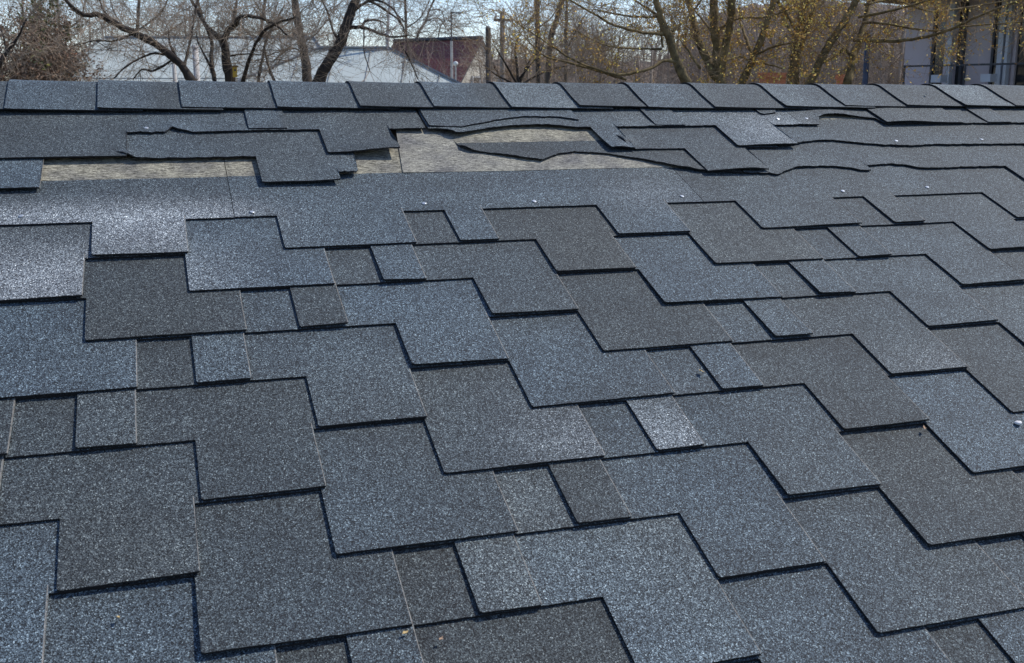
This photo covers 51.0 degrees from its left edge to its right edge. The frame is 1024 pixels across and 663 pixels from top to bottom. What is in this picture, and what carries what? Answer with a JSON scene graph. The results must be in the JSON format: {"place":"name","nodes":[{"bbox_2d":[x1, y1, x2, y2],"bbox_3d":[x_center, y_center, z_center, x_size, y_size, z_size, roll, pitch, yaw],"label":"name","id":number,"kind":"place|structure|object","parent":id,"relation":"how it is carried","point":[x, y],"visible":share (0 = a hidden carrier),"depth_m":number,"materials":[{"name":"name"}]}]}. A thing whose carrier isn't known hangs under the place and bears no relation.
{"place":"outdoors","nodes":[
{"label":"outdoors","id":0,"kind":"place"},
{"bbox_2d":[0,0,903,61],"label":"sky","id":1,"kind":"structure","parent":0,"point":[492,23],"materials":[{"name":"white"}]},
{"bbox_2d":[0,79,1023,662],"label":"shingled roof","id":2,"kind":"structure","parent":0,"point":[346,371],"depth_m":1.75,"materials":[{"name":"grey asphalt"}]},
{"bbox_2d":[495,2,907,83],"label":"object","id":3,"kind":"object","parent":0,"point":[753,42],"depth_m":101.81,"materials":[{"name":"brown plant"}]},
{"bbox_2d":[757,72,786,83],"bbox_3d":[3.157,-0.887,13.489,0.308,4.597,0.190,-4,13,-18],"label":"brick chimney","id":4,"kind":"object","parent":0,"point":[783,79],"visible":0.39,"depth_m":12.94,"materials":[{"name":"brown brick"}]},
{"bbox_2d":[835,74,844,83],"bbox_3d":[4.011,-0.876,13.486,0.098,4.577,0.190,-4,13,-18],"label":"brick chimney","id":5,"kind":"object","parent":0,"point":[840,79],"visible":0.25,"depth_m":13.01,"materials":[{"name":"brown brick"}]},
{"bbox_2d":[863,0,1023,84],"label":"rendered building","id":6,"kind":"structure","parent":0,"point":[989,68],"depth_m":16.04,"materials":[{"name":"paint"}]},
{"bbox_2d":[929,6,938,83],"bbox_3d":[6.474,-2.922,16.805,0.070,4.166,0.034,-10,16,-40],"label":"window frame","id":7,"kind":"structure","parent":6,"relation":"in","point":[932,49],"depth_m":16.49,"materials":[{"name":"metal"}]},
{"bbox_2d":[932,8,947,83],"bbox_3d":[6.568,-2.938,16.736,0.050,4.026,0.195,-10,16,-40],"label":"window","id":8,"kind":"structure","parent":6,"relation":"in","point":[936,58],"depth_m":16.44,"materials":[{"name":"black glass"}]},
{"bbox_2d":[942,9,949,84],"bbox_3d":[6.617,-2.884,16.628,0.090,4.166,0.048,-10,16,-40],"label":"window frame","id":9,"kind":"structure","parent":6,"relation":"in","point":[943,73],"depth_m":16.28,"materials":[{"name":"grey metal"}]},
{"bbox_2d":[954,0,966,84],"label":"window","id":10,"kind":"structure","parent":6,"relation":"in","point":[962,3],"depth_m":16.18,"materials":[{"name":"black glass"}]},
{"bbox_2d":[992,0,1001,84],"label":"window","id":11,"kind":"structure","parent":6,"relation":"in","point":[995,57],"depth_m":15.75,"materials":[{"name":"black glass"}]},
{"bbox_2d":[1010,0,1023,84],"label":"window frame","id":12,"kind":"structure","parent":6,"relation":"in","point":[1015,50],"depth_m":15.54,"materials":[{"name":"grey metal"}]},
{"bbox_2d":[1015,3,1023,84],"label":"window","id":13,"kind":"structure","parent":6,"relation":"in","point":[1019,77],"depth_m":15.54,"materials":[{"name":"black glass"}]},
{"label":"ground","id":14,"kind":"structure","parent":0,"visible":0},
{"bbox_2d":[4,0,88,78],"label":"bare tree","id":15,"kind":"object","parent":14,"relation":"on","point":[43,8],"depth_m":17.00,"materials":[{"name":"brown plant"}]},
{"bbox_2d":[21,17,71,80],"bbox_3d":[-5.380,-1.136,13.231,1.885,5.201,1.952,5,13,21],"label":"leafy bush","id":16,"kind":"object","parent":14,"relation":"on","point":[42,45],"depth_m":12.52,"materials":[{"name":"brown plant"}]},
{"bbox_2d":[0,0,98,80],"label":"bare tree","id":17,"kind":"object","parent":14,"relation":"on","point":[7,50],"visible":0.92,"depth_m":10.53,"materials":[{"name":"brown plant"}]},
{"bbox_2d":[0,0,111,81],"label":"leafy bush","id":18,"kind":"object","parent":14,"relation":"on","point":[31,70],"visible":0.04,"depth_m":13.69,"materials":[{"name":"brown plant"}]},
{"bbox_2d":[0,0,148,80],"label":"bare tree","id":19,"kind":"object","parent":14,"relation":"on","point":[60,15],"visible":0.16,"depth_m":22.16,"materials":[{"name":"brown plant"}]},
{"bbox_2d":[0,0,236,81],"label":"bare tree","id":20,"kind":"object","parent":14,"relation":"on","point":[165,51],"visible":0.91,"depth_m":10.91,"materials":[{"name":"brown plant"}]},
{"bbox_2d":[67,0,254,42],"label":"bare tree","id":21,"kind":"object","parent":14,"relation":"on","point":[138,12],"visible":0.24,"depth_m":30.12,"materials":[{"name":"brown plant"}]},
{"bbox_2d":[170,49,176,81],"bbox_3d":[-5.365,-1.960,17.544,0.084,5.171,0.080,-4,13,-18],"label":"garden post","id":22,"kind":"object","parent":14,"relation":"on","point":[174,74],"visible":0.14,"depth_m":17.05,"materials":[{"name":"wood"}]},
{"bbox_2d":[0,0,374,77],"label":"woodland","id":23,"kind":"object","parent":14,"relation":"on","point":[346,44],"visible":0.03,"depth_m":52.77,"materials":[{"name":"brown plant"}]},
{"bbox_2d":[56,36,321,81],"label":"metal roof house","id":24,"kind":"structure","parent":14,"relation":"on","point":[164,76],"depth_m":25.15,"materials":[{"name":"metal"}]},
{"bbox_2d":[19,44,308,51],"bbox_3d":[-7.755,-6.098,23.014,7.160,0.209,0.012,-4,13,-16],"label":"overhead wire","id":25,"kind":"object","parent":24,"relation":"attached to","point":[158,51],"visible":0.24,"depth_m":23.05,"materials":[{"name":"metal"}]},
{"bbox_2d":[192,45,199,80],"bbox_3d":[-4.425,-1.495,15.537,0.106,5.115,0.105,-4,13,-18],"label":"garden post","id":26,"kind":"object","parent":14,"relation":"on","point":[197,66],"visible":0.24,"depth_m":15.02,"materials":[{"name":"white concrete"}]},
{"bbox_2d":[109,0,401,81],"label":"bare tree","id":27,"kind":"object","parent":14,"relation":"on","point":[235,23],"visible":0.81,"depth_m":11.96,"materials":[{"name":"brown plant"}]},
{"bbox_2d":[231,66,237,76],"bbox_3d":[-3.068,-2.880,11.894,0.070,0.123,0.090,-4,13,-18],"label":"nest box","id":28,"kind":"object","parent":27,"relation":"attached to","point":[234,71],"visible":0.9,"depth_m":11.87,"materials":[{"name":"yellow paint"}]},
{"bbox_2d":[183,0,375,81],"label":"bare tree","id":29,"kind":"object","parent":14,"relation":"on","point":[305,66],"visible":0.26,"depth_m":13.95,"materials":[{"name":"brown plant"}]},
{"bbox_2d":[190,0,409,45],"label":"bare tree","id":30,"kind":"object","parent":14,"relation":"on","point":[303,20],"visible":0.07,"depth_m":30.43,"materials":[{"name":"brown plant"}]},
{"bbox_2d":[237,46,460,82],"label":"metal roof house","id":31,"kind":"structure","parent":14,"relation":"on","point":[347,71],"depth_m":19.40,"materials":[{"name":"metal"}]},
{"bbox_2d":[286,0,486,82],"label":"bare tree","id":32,"kind":"object","parent":14,"relation":"on","point":[356,6],"visible":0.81,"depth_m":12.36,"materials":[{"name":"brown plant"}]},
{"bbox_2d":[343,0,430,58],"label":"tree","id":33,"kind":"object","parent":14,"relation":"on","point":[389,1],"visible":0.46,"depth_m":19.98,"materials":[{"name":"brown plant"}]},
{"bbox_2d":[358,0,456,38],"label":"bare tree","id":34,"kind":"object","parent":14,"relation":"on","point":[405,11],"visible":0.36,"depth_m":65.93,"materials":[{"name":"brown plant"}]},
{"bbox_2d":[385,0,495,37],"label":"bare tree","id":35,"kind":"object","parent":14,"relation":"on","point":[444,18],"visible":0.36,"depth_m":67.85,"materials":[{"name":"brown plant"}]},
{"bbox_2d":[391,36,498,82],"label":"tiled house","id":36,"kind":"structure","parent":14,"relation":"on","point":[446,55],"depth_m":53.48,"materials":[{"name":"red tile"}]},
{"bbox_2d":[471,76,479,82],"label":"window","id":37,"kind":"structure","parent":36,"relation":"in","point":[471,76],"depth_m":52.95,"materials":[{"name":"grey glass"}]},
{"bbox_2d":[449,11,460,77],"bbox_3d":[-1.255,-4.139,24.692,0.281,6.191,0.440,-4,13,-18],"label":"aerial mast","id":38,"kind":"object","parent":14,"relation":"on","point":[451,53],"visible":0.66,"depth_m":24.17,"materials":[{"name":"metal"}]},
{"bbox_2d":[454,61,457,79],"bbox_3d":[-1.206,-3.311,23.528,0.099,5.067,0.104,-4,13,-18],"label":"lamp post","id":39,"kind":"object","parent":14,"relation":"on","point":[455,62],"visible":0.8,"depth_m":23.02,"materials":[{"name":"metal"}]},
{"bbox_2d":[485,26,490,82],"bbox_3d":[-0.466,-3.149,21.605,0.126,5.769,0.130,-4,13,-18],"label":"utility pole","id":40,"kind":"object","parent":14,"relation":"on","point":[487,63],"visible":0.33,"depth_m":21.07,"materials":[{"name":"brown wood"}]},
{"bbox_2d":[493,11,511,81],"bbox_3d":[-0.237,-4.859,27.676,0.500,6.528,0.192,-4,13,-18],"label":"utility pole","id":41,"kind":"object","parent":14,"relation":"on","point":[501,28],"visible":0.25,"depth_m":27.12,"materials":[{"name":"brown wood"}]},
{"bbox_2d":[406,15,485,20],"bbox_3d":[-1.923,-9.001,30.503,0.012,0.467,7.997,-6,13,-24],"label":"overhead wire","id":42,"kind":"object","parent":41,"relation":"attached to","point":[441,20],"visible":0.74,"depth_m":30.83,"materials":[{"name":"metal"}]},
{"bbox_2d":[492,0,580,82],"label":"bare tree","id":43,"kind":"object","parent":14,"relation":"on","point":[538,65],"visible":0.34,"depth_m":21.98,"materials":[{"name":"brown plant"}]},
{"bbox_2d":[434,0,642,83],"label":"garden bush","id":44,"kind":"object","parent":14,"relation":"on","point":[517,79],"visible":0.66,"depth_m":13.07,"materials":[{"name":"brown plant"}]},
{"bbox_2d":[474,0,641,83],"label":"bare tree","id":45,"kind":"object","parent":14,"relation":"on","point":[547,77],"visible":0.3,"depth_m":23.09,"materials":[{"name":"brown plant"}]},
{"bbox_2d":[440,0,778,83],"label":"budding tree","id":46,"kind":"object","parent":14,"relation":"on","point":[666,32],"visible":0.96,"depth_m":7.77,"materials":[{"name":"brown plant"}]},
{"bbox_2d":[440,0,907,84],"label":"woodland","id":47,"kind":"object","parent":14,"relation":"on","point":[662,68],"visible":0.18,"depth_m":39.59,"materials":[{"name":"brown plant"}]},
{"bbox_2d":[614,0,865,83],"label":"budding tree","id":48,"kind":"object","parent":14,"relation":"on","point":[731,10],"visible":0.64,"depth_m":8.57,"materials":[{"name":"brown plant"}]},
{"bbox_2d":[695,0,875,84],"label":"budding tree","id":49,"kind":"object","parent":14,"relation":"on","point":[759,43],"visible":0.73,"depth_m":8.78,"materials":[{"name":"brown plant"}]},
{"bbox_2d":[747,0,895,84],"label":"budding tree","id":50,"kind":"object","parent":14,"relation":"on","point":[811,16],"visible":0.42,"depth_m":9.35,"materials":[{"name":"brown plant"}]},
{"bbox_2d":[862,33,871,84],"bbox_3d":[4.477,-1.209,14.047,0.094,5.190,0.092,1,12,4],"label":"steel post","id":51,"kind":"object","parent":14,"relation":"on","point":[865,76],"visible":0.08,"depth_m":13.56,"materials":[{"name":"blue metal"}]},
{"bbox_2d":[774,0,1023,84],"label":"budding tree","id":52,"kind":"object","parent":14,"relation":"on","point":[854,52],"visible":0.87,"depth_m":8.92,"materials":[{"name":"brown plant"}]}
]}

